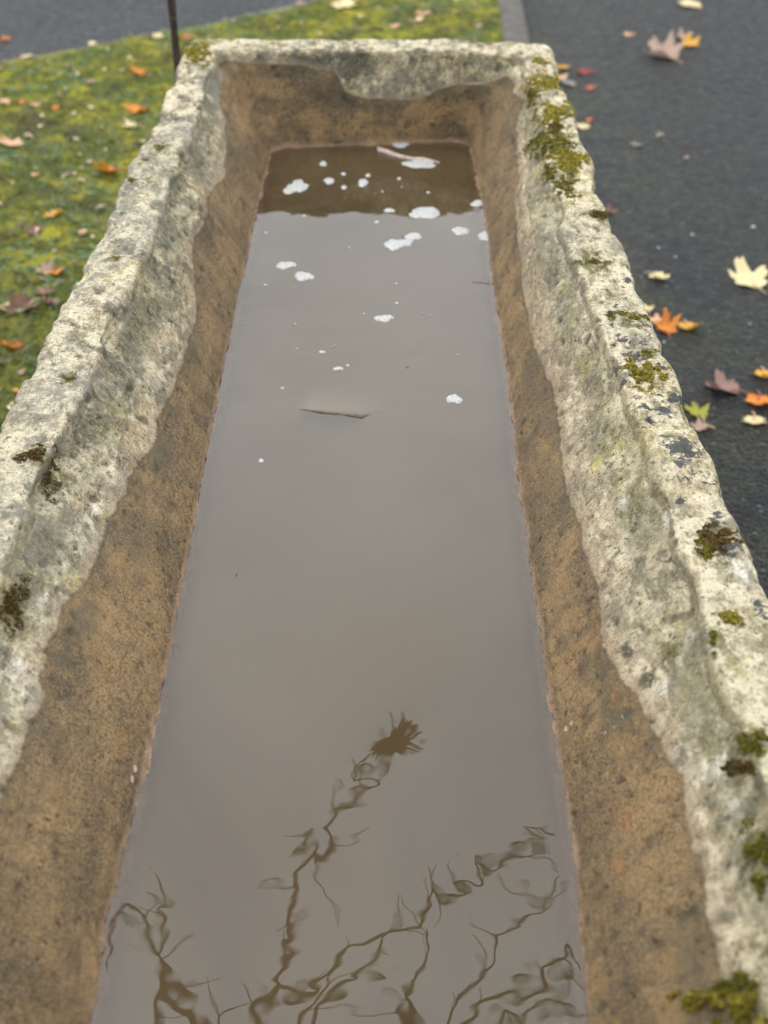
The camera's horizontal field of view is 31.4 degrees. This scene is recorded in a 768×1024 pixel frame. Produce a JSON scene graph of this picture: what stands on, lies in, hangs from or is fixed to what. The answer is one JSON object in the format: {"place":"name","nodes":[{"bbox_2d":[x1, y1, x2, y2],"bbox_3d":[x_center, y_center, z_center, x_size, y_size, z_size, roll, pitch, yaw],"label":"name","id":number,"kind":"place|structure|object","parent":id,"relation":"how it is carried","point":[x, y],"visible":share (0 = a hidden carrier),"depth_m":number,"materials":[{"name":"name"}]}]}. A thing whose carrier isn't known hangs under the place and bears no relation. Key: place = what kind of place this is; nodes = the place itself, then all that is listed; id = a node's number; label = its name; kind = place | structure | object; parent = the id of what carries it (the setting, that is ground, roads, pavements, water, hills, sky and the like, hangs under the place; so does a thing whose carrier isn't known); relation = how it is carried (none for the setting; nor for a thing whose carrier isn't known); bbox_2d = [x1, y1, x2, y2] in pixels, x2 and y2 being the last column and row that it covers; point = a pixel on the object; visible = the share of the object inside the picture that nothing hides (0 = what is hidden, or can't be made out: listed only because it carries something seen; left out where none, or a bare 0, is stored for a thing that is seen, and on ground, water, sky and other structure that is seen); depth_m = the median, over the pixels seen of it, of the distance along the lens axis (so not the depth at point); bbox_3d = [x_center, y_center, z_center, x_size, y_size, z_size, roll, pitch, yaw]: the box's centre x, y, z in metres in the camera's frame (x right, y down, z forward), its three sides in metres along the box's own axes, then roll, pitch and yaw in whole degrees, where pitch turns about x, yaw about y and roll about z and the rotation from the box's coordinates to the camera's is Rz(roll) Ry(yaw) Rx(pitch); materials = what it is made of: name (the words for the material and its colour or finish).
{"place":"outdoors","nodes":[
{"label":"outdoors","id":0,"kind":"place"},
{"bbox_2d":[0,0,310,60],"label":"road","id":1,"kind":"structure","parent":0,"point":[36,27],"depth_m":4.86,"materials":[{"name":"asphalt"}]},
{"bbox_2d":[0,0,514,432],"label":"mossy bank","id":2,"kind":"structure","parent":0,"point":[146,47],"depth_m":3.99,"materials":[{"name":"plant"}]},
{"bbox_2d":[0,98,9,103],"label":"fallen leaf","id":3,"kind":"object","parent":2,"relation":"on","point":[5,100],"visible":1,"depth_m":4.03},
{"bbox_2d":[0,135,21,145],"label":"fallen leaf","id":4,"kind":"object","parent":2,"relation":"on","point":[6,141],"visible":0.91,"depth_m":3.77,"materials":[{"name":"plant"}]},
{"bbox_2d":[0,339,27,347],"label":"fallen leaf","id":5,"kind":"object","parent":2,"relation":"on","point":[5,343],"visible":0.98,"depth_m":2.84,"materials":[{"name":"plant"}]},
{"bbox_2d":[17,368,26,374],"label":"fallen leaf","id":6,"kind":"object","parent":2,"relation":"on","point":[22,371],"visible":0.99,"depth_m":2.75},
{"bbox_2d":[3,290,45,312],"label":"fallen leaf","id":7,"kind":"object","parent":2,"relation":"on","point":[18,297],"visible":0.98,"depth_m":2.94,"materials":[{"name":"plant"}]},
{"bbox_2d":[24,222,42,236],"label":"fallen leaf","id":8,"kind":"object","parent":2,"relation":"on","point":[32,228],"visible":1,"depth_m":3.28,"materials":[{"name":"plant"}]},
{"bbox_2d":[35,256,53,275],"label":"fallen leaf","id":9,"kind":"object","parent":2,"relation":"on","point":[46,268],"visible":0.99,"depth_m":3.11,"materials":[{"name":"plant"}]},
{"bbox_2d":[35,286,54,294],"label":"fallen leaf","id":10,"kind":"object","parent":2,"relation":"on","point":[45,290],"visible":1,"depth_m":3.02,"materials":[{"name":"plant"}]},
{"bbox_2d":[41,297,59,303],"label":"fallen leaf","id":11,"kind":"object","parent":2,"relation":"on","point":[52,301],"visible":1,"depth_m":2.96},
{"bbox_2d":[44,206,64,216],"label":"fallen leaf","id":12,"kind":"object","parent":2,"relation":"on","point":[54,213],"visible":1,"depth_m":3.35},
{"bbox_2d":[47,267,62,273],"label":"fallen leaf","id":13,"kind":"object","parent":2,"relation":"on","point":[57,271],"visible":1,"depth_m":3.09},
{"bbox_2d":[79,229,86,234],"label":"fallen leaf","id":14,"kind":"object","parent":2,"relation":"on","point":[82,231],"visible":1,"depth_m":3.26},
{"bbox_2d":[84,79,93,83],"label":"fallen leaf","id":15,"kind":"object","parent":2,"relation":"on","point":[88,81],"visible":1,"depth_m":4.18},
{"bbox_2d":[93,161,124,171],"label":"fallen leaf","id":16,"kind":"object","parent":2,"relation":"on","point":[105,167],"visible":1,"depth_m":3.57,"materials":[{"name":"plant"}]},
{"bbox_2d":[122,117,144,126],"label":"fallen leaf","id":17,"kind":"object","parent":2,"relation":"on","point":[129,123],"visible":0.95,"depth_m":3.88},
{"bbox_2d":[123,103,147,112],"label":"fallen leaf","id":18,"kind":"object","parent":2,"relation":"on","point":[137,108],"visible":0.98,"depth_m":3.99,"materials":[{"name":"plant"}]},
{"bbox_2d":[127,62,149,74],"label":"fallen leaf","id":19,"kind":"object","parent":2,"relation":"on","point":[140,71],"visible":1,"depth_m":4.22,"materials":[{"name":"plant"}]},
{"bbox_2d":[153,32,163,39],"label":"fallen leaf","id":20,"kind":"object","parent":2,"relation":"on","point":[157,35],"visible":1,"depth_m":4.56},
{"bbox_2d":[167,0,180,82],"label":"iron rod","id":21,"kind":"object","parent":2,"relation":"on","point":[171,4],"visible":0.16,"depth_m":2.55,"materials":[{"name":"metal"}]},
{"bbox_2d":[0,3,491,408],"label":"leaf litter","id":22,"kind":"object","parent":2,"relation":"on","point":[67,173],"visible":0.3,"depth_m":3.88,"materials":[{"name":"plant"}]},
{"bbox_2d":[0,0,499,416],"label":"moss","id":23,"kind":"object","parent":2,"relation":"on","point":[150,39],"visible":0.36,"depth_m":4.15,"materials":[{"name":"plant"}]},
{"bbox_2d":[331,0,354,7],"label":"fallen leaf","id":24,"kind":"object","parent":2,"relation":"on","point":[346,3],"visible":1,"depth_m":4.84,"materials":[{"name":"plant"}]},
{"bbox_2d":[0,38,767,1023],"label":"stone trough","id":25,"kind":"object","parent":2,"relation":"on","point":[618,498],"visible":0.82,"depth_m":1.31,"materials":[{"name":"stone"}]},
{"bbox_2d":[0,574,31,641],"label":"moss tuft","id":26,"kind":"object","parent":25,"relation":"on","point":[9,599],"visible":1,"depth_m":1.17,"materials":[{"name":"plant"}]},
{"bbox_2d":[11,442,58,468],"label":"moss tuft","id":27,"kind":"object","parent":25,"relation":"on","point":[35,453],"visible":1,"depth_m":1.31,"materials":[{"name":"plant"}]},
{"bbox_2d":[40,450,62,504],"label":"moss tuft","id":28,"kind":"object","parent":25,"relation":"on","point":[49,473],"visible":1,"depth_m":1.32,"materials":[{"name":"plant"}]},
{"bbox_2d":[55,375,76,383],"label":"moss tuft","id":29,"kind":"object","parent":25,"relation":"on","point":[68,378],"visible":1,"depth_m":1.44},
{"bbox_2d":[108,256,125,261],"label":"moss tuft","id":30,"kind":"object","parent":25,"relation":"on","point":[115,258],"visible":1,"depth_m":1.68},
{"bbox_2d":[126,177,138,184],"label":"moss tuft","id":31,"kind":"object","parent":25,"relation":"on","point":[130,179],"visible":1,"depth_m":1.86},
{"bbox_2d":[154,144,163,151],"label":"moss tuft","id":32,"kind":"object","parent":25,"relation":"on","point":[157,146],"visible":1,"depth_m":1.96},
{"bbox_2d":[183,38,215,68],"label":"moss tuft","id":33,"kind":"object","parent":25,"relation":"on","point":[194,49],"visible":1,"depth_m":2.31,"materials":[{"name":"plant"}]},
{"bbox_2d":[101,144,577,1023],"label":"water","id":34,"kind":"structure","parent":25,"relation":"in","point":[351,812],"depth_m":1.28,"materials":[{"name":"liquid"}]},
{"bbox_2d":[276,262,295,268],"bbox_3d":[-0.144,-0.364,2.009,0.030,0.002,0.025,0,36,0],"label":"foam patch","id":35,"kind":"object","parent":34,"relation":"on","point":[283,265],"visible":1,"depth_m":2.01,"materials":[{"name":"liquid"}]},
{"bbox_2d":[283,179,308,193],"bbox_3d":[-0.143,-0.537,2.252,0.036,0.003,0.067,10,37,13],"label":"foam patch","id":36,"kind":"object","parent":34,"relation":"on","point":[298,185],"visible":1,"depth_m":2.25,"materials":[{"name":"liquid"}]},
{"bbox_2d":[295,272,313,280],"bbox_3d":[-0.116,-0.343,1.980,0.029,0.002,0.031,0,36,0],"label":"foam patch","id":37,"kind":"object","parent":34,"relation":"on","point":[302,276],"visible":1,"depth_m":1.98,"materials":[{"name":"liquid"}]},
{"bbox_2d":[324,178,333,183],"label":"foam patch","id":38,"kind":"object","parent":34,"relation":"on","point":[328,180],"visible":1,"depth_m":2.27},
{"bbox_2d":[301,409,369,416],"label":"twig","id":39,"kind":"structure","parent":34,"relation":"on","point":[337,413],"depth_m":1.67,"materials":[{"name":"wood"}]},
{"bbox_2d":[358,179,367,186],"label":"foam patch","id":40,"kind":"object","parent":34,"relation":"on","point":[362,182],"visible":1,"depth_m":2.26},
{"bbox_2d":[374,315,393,321],"bbox_3d":[0.000,-0.266,1.873,0.028,0.002,0.020,0,36,0],"label":"foam patch","id":41,"kind":"object","parent":34,"relation":"on","point":[384,318],"visible":1,"depth_m":1.87,"materials":[{"name":"liquid"}]},
{"bbox_2d":[384,208,394,211],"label":"foam patch","id":42,"kind":"object","parent":34,"relation":"on","point":[389,210],"visible":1,"depth_m":2.17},
{"bbox_2d":[384,239,412,249],"bbox_3d":[0.021,-0.409,2.073,0.048,0.003,0.035,-22,41,-28],"label":"foam patch","id":43,"kind":"object","parent":34,"relation":"on","point":[392,244],"visible":1,"depth_m":2.07,"materials":[{"name":"liquid"}]},
{"bbox_2d":[393,142,409,147],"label":"foam patch","id":44,"kind":"object","parent":34,"relation":"on","point":[401,145],"visible":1,"depth_m":2.40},
{"bbox_2d":[377,146,438,162],"bbox_3d":[0.037,-0.615,2.356,0.127,0.007,0.022,19,40,25],"label":"bark strip","id":45,"kind":"object","parent":34,"relation":"on","point":[388,153],"visible":1,"depth_m":2.35,"materials":[{"name":"wood"}]},
{"bbox_2d":[404,233,421,239],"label":"foam patch","id":46,"kind":"object","parent":34,"relation":"on","point":[412,236],"visible":1,"depth_m":2.09,"materials":[{"name":"liquid"}]},
{"bbox_2d":[409,212,421,217],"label":"foam patch","id":47,"kind":"object","parent":34,"relation":"on","point":[415,215],"visible":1,"depth_m":2.15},
{"bbox_2d":[402,160,435,167],"bbox_3d":[0.060,-0.598,2.337,0.062,0.003,0.045,0,36,0],"label":"foam patch","id":48,"kind":"object","parent":34,"relation":"on","point":[420,164],"visible":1,"depth_m":2.33,"materials":[{"name":"liquid"}]},
{"bbox_2d":[412,207,439,217],"bbox_3d":[0.067,-0.476,2.166,0.045,0.003,0.046,0,36,0],"label":"foam patch","id":49,"kind":"object","parent":34,"relation":"on","point":[428,212],"visible":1,"depth_m":2.17,"materials":[{"name":"liquid"}]},
{"bbox_2d":[446,394,462,402],"bbox_3d":[0.088,-0.142,1.700,0.022,0.002,0.023,0,36,0],"label":"foam patch","id":50,"kind":"object","parent":34,"relation":"on","point":[454,398],"visible":1,"depth_m":1.70,"materials":[{"name":"liquid"}]},
{"bbox_2d":[452,227,468,234],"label":"foam patch","id":51,"kind":"object","parent":34,"relation":"on","point":[459,230],"visible":1,"depth_m":2.11,"materials":[{"name":"liquid"}]},
{"bbox_2d":[470,200,481,206],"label":"foam patch","id":52,"kind":"object","parent":34,"relation":"on","point":[476,203],"visible":1,"depth_m":2.19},
{"bbox_2d":[478,231,488,240],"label":"foam patch","id":53,"kind":"object","parent":34,"relation":"on","point":[483,235],"visible":1,"depth_m":2.09,"materials":[{"name":"liquid"}]},
{"bbox_2d":[522,83,540,110],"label":"moss tuft","id":54,"kind":"object","parent":25,"relation":"on","point":[530,100],"visible":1,"depth_m":2.19,"materials":[{"name":"plant"}]},
{"bbox_2d":[529,57,550,66],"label":"moss tuft","id":55,"kind":"object","parent":25,"relation":"on","point":[536,59],"visible":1,"depth_m":2.29,"materials":[{"name":"plant"}]},
{"bbox_2d":[514,69,566,95],"bbox_3d":[0.256,-0.695,2.238,0.078,0.036,0.156,0,36,0],"label":"moss tuft","id":56,"kind":"object","parent":25,"relation":"on","point":[547,85],"visible":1,"depth_m":2.23,"materials":[{"name":"plant"}]},
{"bbox_2d":[518,121,577,159],"bbox_3d":[0.254,-0.533,2.037,0.075,0.070,0.188,-5,36,-7],"label":"moss tuft","id":57,"kind":"object","parent":25,"relation":"on","point":[538,138],"visible":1,"depth_m":2.02,"materials":[{"name":"plant"}]},
{"bbox_2d":[540,159,557,183],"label":"moss tuft","id":58,"kind":"object","parent":25,"relation":"on","point":[549,173],"visible":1,"depth_m":1.92,"materials":[{"name":"plant"}]},
{"bbox_2d":[527,99,575,126],"bbox_3d":[0.266,-0.613,2.119,0.075,0.038,0.107,-8,36,-11],"label":"moss tuft","id":59,"kind":"object","parent":25,"relation":"on","point":[552,110],"visible":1,"depth_m":2.10,"materials":[{"name":"plant"}]},
{"bbox_2d":[544,118,567,136],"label":"moss tuft","id":60,"kind":"object","parent":25,"relation":"on","point":[553,125],"visible":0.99,"depth_m":2.06,"materials":[{"name":"plant"}]},
{"bbox_2d":[551,115,568,163],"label":"moss tuft","id":61,"kind":"object","parent":25,"relation":"on","point":[560,135],"visible":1,"depth_m":2.03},
{"bbox_2d":[539,145,590,174],"bbox_3d":[0.261,-0.506,1.966,0.067,0.038,0.145,0,36,0],"label":"moss tuft","id":62,"kind":"object","parent":25,"relation":"on","point":[561,162],"visible":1,"depth_m":1.93,"materials":[{"name":"plant"}]},
{"bbox_2d":[550,171,582,204],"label":"moss tuft","id":63,"kind":"object","parent":25,"relation":"on","point":[559,183],"visible":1,"depth_m":1.87,"materials":[{"name":"plant"}]},
{"bbox_2d":[573,258,612,266],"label":"moss tuft","id":64,"kind":"object","parent":25,"relation":"on","point":[592,261],"visible":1,"depth_m":1.67,"materials":[{"name":"plant"}]},
{"bbox_2d":[579,209,608,219],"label":"moss tuft","id":65,"kind":"object","parent":25,"relation":"on","point":[599,213],"visible":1,"depth_m":1.79,"materials":[{"name":"plant"}]},
{"bbox_2d":[606,310,649,321],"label":"moss tuft","id":66,"kind":"object","parent":25,"relation":"on","point":[622,313],"visible":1,"depth_m":1.55,"materials":[{"name":"plant"}]},
{"bbox_2d":[619,354,671,392],"bbox_3d":[0.271,-0.147,1.444,0.063,0.012,0.060,24,42,30],"label":"moss tuft","id":67,"kind":"object","parent":25,"relation":"on","point":[644,374],"visible":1,"depth_m":1.44,"materials":[{"name":"plant"}]},
{"bbox_2d":[637,348,660,357],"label":"moss tuft","id":68,"kind":"object","parent":25,"relation":"on","point":[643,351],"visible":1,"depth_m":1.48,"materials":[{"name":"plant"}]},
{"bbox_2d":[614,1016,766,1023],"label":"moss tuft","id":69,"kind":"object","parent":25,"relation":"on","point":[740,1023],"visible":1,"depth_m":0.84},
{"bbox_2d":[696,534,722,561],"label":"moss tuft","id":70,"kind":"object","parent":25,"relation":"on","point":[706,552],"visible":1,"depth_m":1.19,"materials":[{"name":"plant"}]},
{"bbox_2d":[709,623,719,660],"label":"moss tuft","id":71,"kind":"object","parent":25,"relation":"on","point":[712,637],"visible":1,"depth_m":1.10,"materials":[{"name":"plant"}]},
{"bbox_2d":[665,987,767,1023],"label":"moss tuft","id":72,"kind":"object","parent":25,"relation":"on","point":[739,1005],"visible":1,"depth_m":0.89,"materials":[{"name":"plant"}]},
{"bbox_2d":[693,521,743,557],"bbox_3d":[0.293,0.024,1.204,0.047,0.008,0.056,0,36,0],"label":"moss tuft","id":73,"kind":"object","parent":25,"relation":"on","point":[710,536],"visible":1,"depth_m":1.20,"materials":[{"name":"plant"}]},
{"bbox_2d":[711,610,745,625],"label":"moss tuft","id":74,"kind":"object","parent":25,"relation":"on","point":[729,617],"visible":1,"depth_m":1.12,"materials":[{"name":"plant"}]},
{"bbox_2d":[707,969,759,998],"bbox_3d":[0.228,0.312,0.894,0.032,0.025,0.019,0,36,0],"label":"moss tuft","id":75,"kind":"object","parent":25,"relation":"on","point":[740,978],"visible":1,"depth_m":0.89,"materials":[{"name":"plant"}]},
{"bbox_2d":[719,759,756,776],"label":"moss tuft","id":76,"kind":"object","parent":25,"relation":"on","point":[733,766],"visible":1,"depth_m":1.01,"materials":[{"name":"plant"}]},
{"bbox_2d":[735,730,767,756],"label":"moss tuft","id":77,"kind":"object","parent":25,"relation":"on","point":[751,744],"visible":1,"depth_m":1.00,"materials":[{"name":"plant"}]},
{"bbox_2d":[738,816,767,900],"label":"moss tuft","id":78,"kind":"object","parent":25,"relation":"on","point":[757,850],"visible":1,"depth_m":0.95,"materials":[{"name":"plant"}]},
{"bbox_2d":[409,15,424,25],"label":"fallen leaf","id":79,"kind":"object","parent":2,"relation":"on","point":[418,18],"visible":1,"depth_m":4.74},
{"bbox_2d":[415,10,431,15],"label":"fallen leaf","id":80,"kind":"object","parent":2,"relation":"on","point":[422,13],"visible":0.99,"depth_m":4.81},
{"bbox_2d":[522,0,767,598],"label":"path","id":81,"kind":"structure","parent":0,"point":[704,106],"depth_m":3.67,"materials":[{"name":"asphalt"}]},
{"bbox_2d":[498,0,529,43],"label":"kerb","id":82,"kind":"structure","parent":81,"relation":"on","point":[513,21],"depth_m":4.70,"materials":[{"name":"concrete"}]},
{"bbox_2d":[558,74,567,79],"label":"fallen leaf","id":83,"kind":"object","parent":81,"relation":"on","point":[564,76],"visible":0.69,"depth_m":4.32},
{"bbox_2d":[557,64,571,67],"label":"fallen leaf","id":84,"kind":"object","parent":81,"relation":"on","point":[561,66],"visible":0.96,"depth_m":4.41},
{"bbox_2d":[561,78,576,86],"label":"fallen leaf","id":85,"kind":"object","parent":81,"relation":"on","point":[569,82],"visible":1,"depth_m":4.28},
{"bbox_2d":[576,123,589,128],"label":"fallen leaf","id":86,"kind":"object","parent":81,"relation":"on","point":[583,126],"visible":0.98,"depth_m":3.96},
{"bbox_2d":[575,68,597,74],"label":"fallen leaf","id":87,"kind":"object","parent":81,"relation":"on","point":[586,71],"visible":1,"depth_m":4.37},
{"bbox_2d":[583,85,595,89],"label":"fallen leaf","id":88,"kind":"object","parent":81,"relation":"on","point":[589,87],"visible":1,"depth_m":4.24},
{"bbox_2d":[605,202,617,212],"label":"fallen leaf","id":89,"kind":"object","parent":81,"relation":"on","point":[608,209],"visible":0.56,"depth_m":3.47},
{"bbox_2d":[630,142,641,145],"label":"fallen leaf","id":90,"kind":"object","parent":81,"relation":"on","point":[634,144],"visible":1,"depth_m":3.85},
{"bbox_2d":[644,304,653,313],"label":"fallen leaf","id":91,"kind":"object","parent":81,"relation":"on","point":[647,308],"visible":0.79,"depth_m":3.03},
{"bbox_2d":[649,313,660,325],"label":"fallen leaf","id":92,"kind":"object","parent":81,"relation":"on","point":[656,317],"visible":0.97,"depth_m":2.99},
{"bbox_2d":[644,272,669,278],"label":"fallen leaf","id":93,"kind":"object","parent":81,"relation":"on","point":[658,275],"visible":1,"depth_m":3.17,"materials":[{"name":"plant"}]},
{"bbox_2d":[644,30,682,63],"bbox_3d":[0.929,-1.534,4.487,0.139,0.071,0.126,12,37,17],"label":"fallen leaf","id":94,"kind":"object","parent":81,"relation":"on","point":[668,49],"visible":1,"depth_m":4.51,"materials":[{"name":"plant"}]},
{"bbox_2d":[655,307,680,337],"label":"fallen leaf","id":95,"kind":"object","parent":81,"relation":"on","point":[667,326],"visible":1,"depth_m":2.96,"materials":[{"name":"plant"}]},
{"bbox_2d":[674,27,693,40],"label":"fallen leaf","id":96,"kind":"object","parent":81,"relation":"on","point":[681,35],"visible":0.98,"depth_m":4.67,"materials":[{"name":"plant"}]},
{"bbox_2d":[678,0,701,8],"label":"fallen leaf","id":97,"kind":"object","parent":81,"relation":"on","point":[691,3],"visible":1,"depth_m":4.99,"materials":[{"name":"plant"}]},
{"bbox_2d":[681,31,699,45],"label":"fallen leaf","id":98,"kind":"object","parent":81,"relation":"on","point":[688,41],"visible":0.96,"depth_m":4.60,"materials":[{"name":"plant"}]},
{"bbox_2d":[678,319,704,328],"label":"fallen leaf","id":99,"kind":"object","parent":81,"relation":"on","point":[688,325],"visible":1,"depth_m":2.96,"materials":[{"name":"plant"}]},
{"bbox_2d":[684,402,709,422],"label":"fallen leaf","id":100,"kind":"object","parent":81,"relation":"on","point":[697,411],"visible":1,"depth_m":2.67,"materials":[{"name":"plant"}]},
{"bbox_2d":[689,417,714,430],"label":"fallen leaf","id":101,"kind":"object","parent":81,"relation":"on","point":[699,425],"visible":1,"depth_m":2.63,"materials":[{"name":"plant"}]},
{"bbox_2d":[703,368,748,394],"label":"fallen leaf","id":102,"kind":"object","parent":81,"relation":"on","point":[722,382],"visible":1,"depth_m":2.75,"materials":[{"name":"plant"}]},
{"bbox_2d":[728,256,767,293],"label":"fallen leaf","id":103,"kind":"object","parent":81,"relation":"on","point":[744,275],"visible":1,"depth_m":3.16,"materials":[{"name":"plant"}]},
{"bbox_2d":[742,411,767,423],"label":"fallen leaf","id":104,"kind":"object","parent":81,"relation":"on","point":[754,419],"visible":1,"depth_m":2.65,"materials":[{"name":"plant"}]},
{"bbox_2d":[745,390,767,404],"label":"fallen leaf","id":105,"kind":"object","parent":81,"relation":"on","point":[757,399],"visible":1,"depth_m":2.71,"materials":[{"name":"plant"}]},
{"bbox_2d":[751,366,767,377],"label":"fallen leaf","id":106,"kind":"object","parent":81,"relation":"on","point":[763,373],"visible":1,"depth_m":2.80,"materials":[{"name":"plant"}]}
]}

